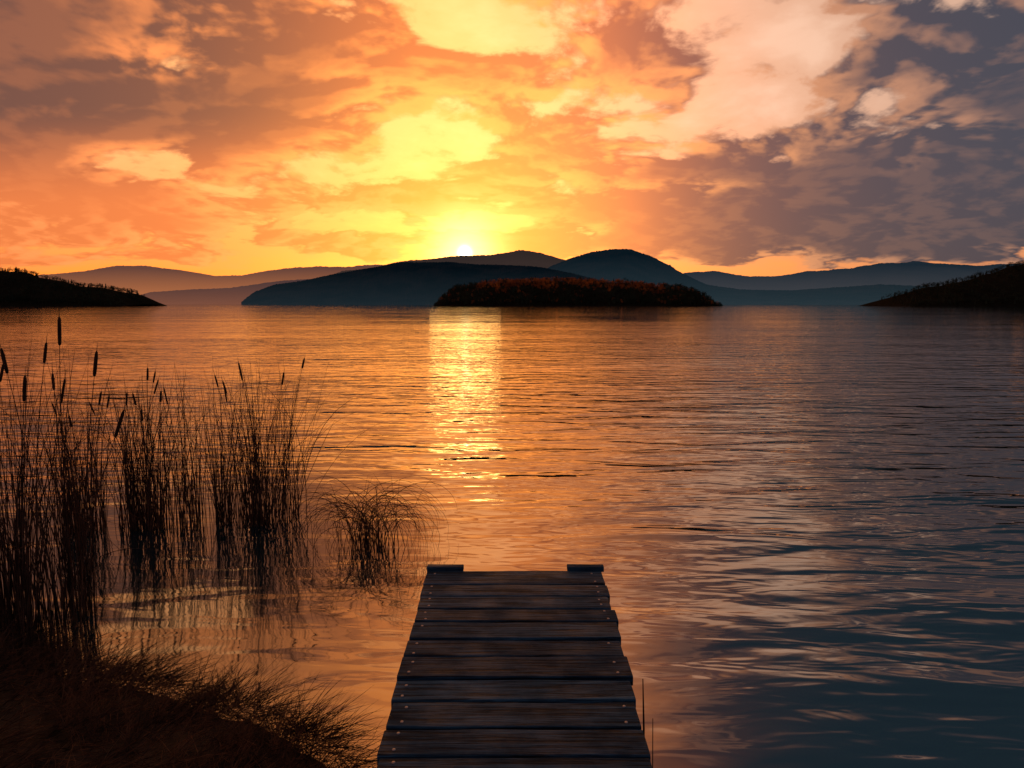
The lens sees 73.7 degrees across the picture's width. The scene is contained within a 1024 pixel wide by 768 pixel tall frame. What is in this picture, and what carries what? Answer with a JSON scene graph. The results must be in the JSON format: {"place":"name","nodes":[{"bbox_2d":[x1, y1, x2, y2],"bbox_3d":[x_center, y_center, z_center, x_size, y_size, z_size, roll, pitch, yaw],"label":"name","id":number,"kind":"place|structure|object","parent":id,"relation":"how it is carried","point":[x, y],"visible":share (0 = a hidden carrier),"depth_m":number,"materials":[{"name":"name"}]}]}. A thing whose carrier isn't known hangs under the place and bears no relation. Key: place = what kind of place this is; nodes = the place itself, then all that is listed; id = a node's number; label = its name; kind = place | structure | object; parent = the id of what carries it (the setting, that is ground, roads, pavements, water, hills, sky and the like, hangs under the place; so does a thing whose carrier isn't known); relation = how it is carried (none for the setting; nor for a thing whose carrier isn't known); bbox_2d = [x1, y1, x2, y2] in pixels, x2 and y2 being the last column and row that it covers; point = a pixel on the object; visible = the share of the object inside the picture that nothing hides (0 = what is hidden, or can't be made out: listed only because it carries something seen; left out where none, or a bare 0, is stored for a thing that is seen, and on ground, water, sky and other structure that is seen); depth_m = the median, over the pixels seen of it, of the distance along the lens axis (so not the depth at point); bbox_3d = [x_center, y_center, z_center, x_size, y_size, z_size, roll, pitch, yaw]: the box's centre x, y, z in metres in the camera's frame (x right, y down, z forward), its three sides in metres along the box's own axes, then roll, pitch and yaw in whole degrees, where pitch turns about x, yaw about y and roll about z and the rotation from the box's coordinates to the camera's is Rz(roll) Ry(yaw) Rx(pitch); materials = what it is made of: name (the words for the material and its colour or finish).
{"place":"outdoors","nodes":[
{"label":"outdoors","id":0,"kind":"place"},
{"bbox_2d":[0,271,166,305],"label":"headland","id":1,"kind":"structure","parent":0,"point":[13,288],"depth_m":658.25,"materials":[{"name":"soil"}]},
{"bbox_2d":[0,267,147,305],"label":"headland forest","id":2,"kind":"object","parent":1,"relation":"on","point":[100,293],"visible":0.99,"depth_m":659.29,"materials":[{"name":"green plant"}]},
{"bbox_2d":[0,597,387,767],"bbox_3d":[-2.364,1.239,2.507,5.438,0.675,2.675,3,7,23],"label":"bank grass","id":3,"kind":"structure","parent":0,"point":[205,697],"depth_m":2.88,"materials":[{"name":"plant"}]},
{"bbox_2d":[39,264,381,294],"bbox_3d":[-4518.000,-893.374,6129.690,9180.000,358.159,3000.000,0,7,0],"label":"mountain range","id":4,"kind":"structure","parent":0,"point":[141,279],"depth_m":5513.71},
{"bbox_2d":[142,279,308,303],"bbox_3d":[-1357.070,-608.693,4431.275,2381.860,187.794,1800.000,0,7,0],"label":"distant hill","id":5,"kind":"structure","parent":0,"point":[237,295],"depth_m":3921.03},
{"bbox_2d":[241,262,602,304],"bbox_3d":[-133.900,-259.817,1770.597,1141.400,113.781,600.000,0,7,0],"label":"forested hill","id":6,"kind":"structure","parent":0,"point":[415,283],"depth_m":1607.44,"materials":[{"name":"plant"}]},
{"bbox_2d":[338,250,564,272],"bbox_3d":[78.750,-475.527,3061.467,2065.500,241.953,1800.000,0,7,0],"label":"mountain","id":7,"kind":"structure","parent":0,"point":[524,258],"depth_m":2855.79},
{"bbox_2d":[0,304,1023,767],"bbox_3d":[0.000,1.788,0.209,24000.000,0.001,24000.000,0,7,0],"label":"lake water","id":8,"kind":"structure","parent":0,"point":[796,532],"depth_m":6.33,"materials":[{"name":"blue liquid"}]},
{"bbox_2d":[15,389,138,536],"bbox_3d":[-3.412,0.658,5.435,1.055,1.270,0.811,0,7,0],"label":"cattail clump","id":9,"kind":"object","parent":8,"relation":"in","point":[89,496],"visible":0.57,"depth_m":5.40,"materials":[{"name":"brown plant"}]},
{"bbox_2d":[0,314,156,652],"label":"cattail clump","id":10,"kind":"object","parent":8,"relation":"in","point":[26,587],"visible":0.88,"depth_m":3.72,"materials":[{"name":"brown plant"}]},
{"bbox_2d":[63,362,241,535],"bbox_3d":[-2.883,0.566,5.420,1.359,1.457,1.271,0,7,0],"label":"cattail clump","id":11,"kind":"object","parent":8,"relation":"in","point":[137,512],"visible":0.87,"depth_m":5.51,"materials":[{"name":"brown plant"}]},
{"bbox_2d":[162,353,367,526],"bbox_3d":[-1.962,0.496,5.762,1.513,1.518,1.780,6,9,42],"label":"cattail clump","id":12,"kind":"object","parent":8,"relation":"in","point":[257,489],"visible":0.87,"depth_m":5.62,"materials":[{"name":"brown plant"}]},
{"bbox_2d":[263,473,456,569],"bbox_3d":[-1.125,0.969,5.134,1.376,0.724,1.078,0,7,0],"label":"sedge tuft","id":13,"kind":"object","parent":8,"relation":"in","point":[368,539],"visible":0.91,"depth_m":5.03,"materials":[{"name":"brown plant"}]},
{"bbox_2d":[377,564,651,767],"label":"wooden dock","id":14,"kind":"object","parent":8,"relation":"in","point":[514,669],"visible":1,"depth_m":2.67,"materials":[{"name":"brown wood"}]},
{"bbox_2d":[642,679,652,767],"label":"reed stalk","id":15,"kind":"object","parent":8,"relation":"in","point":[644,720],"visible":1,"depth_m":2.57,"materials":[{"name":"brown plant"}]},
{"bbox_2d":[0,0,1023,276],"label":"sky","id":16,"kind":"structure","parent":0,"point":[750,138],"materials":[{"name":"orange"}]},
{"bbox_2d":[436,281,720,305],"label":"wooded island","id":17,"kind":"structure","parent":0,"point":[528,292],"depth_m":655.32,"materials":[{"name":"plant"}]},
{"bbox_2d":[434,275,722,305],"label":"island forest","id":18,"kind":"object","parent":17,"relation":"on","point":[682,298],"visible":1,"depth_m":655.75,"materials":[{"name":"green plant"}]},
{"bbox_2d":[549,249,934,304],"bbox_3d":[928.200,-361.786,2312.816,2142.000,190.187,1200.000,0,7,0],"label":"forested mountain","id":19,"kind":"structure","parent":0,"point":[610,265],"depth_m":2007.11,"materials":[{"name":"plant"}]},
{"bbox_2d":[683,261,1012,289],"bbox_3d":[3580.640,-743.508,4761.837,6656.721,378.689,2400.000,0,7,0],"label":"mountain range","id":20,"kind":"structure","parent":0,"point":[915,273],"depth_m":4247.27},
{"bbox_2d":[859,263,1023,305],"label":"headland","id":21,"kind":"structure","parent":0,"point":[1000,278],"depth_m":626.03,"materials":[{"name":"soil"}]},
{"bbox_2d":[879,260,1023,305],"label":"headland forest","id":22,"kind":"object","parent":21,"relation":"on","point":[991,300],"visible":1,"depth_m":627.31,"materials":[{"name":"green plant"}]}
]}

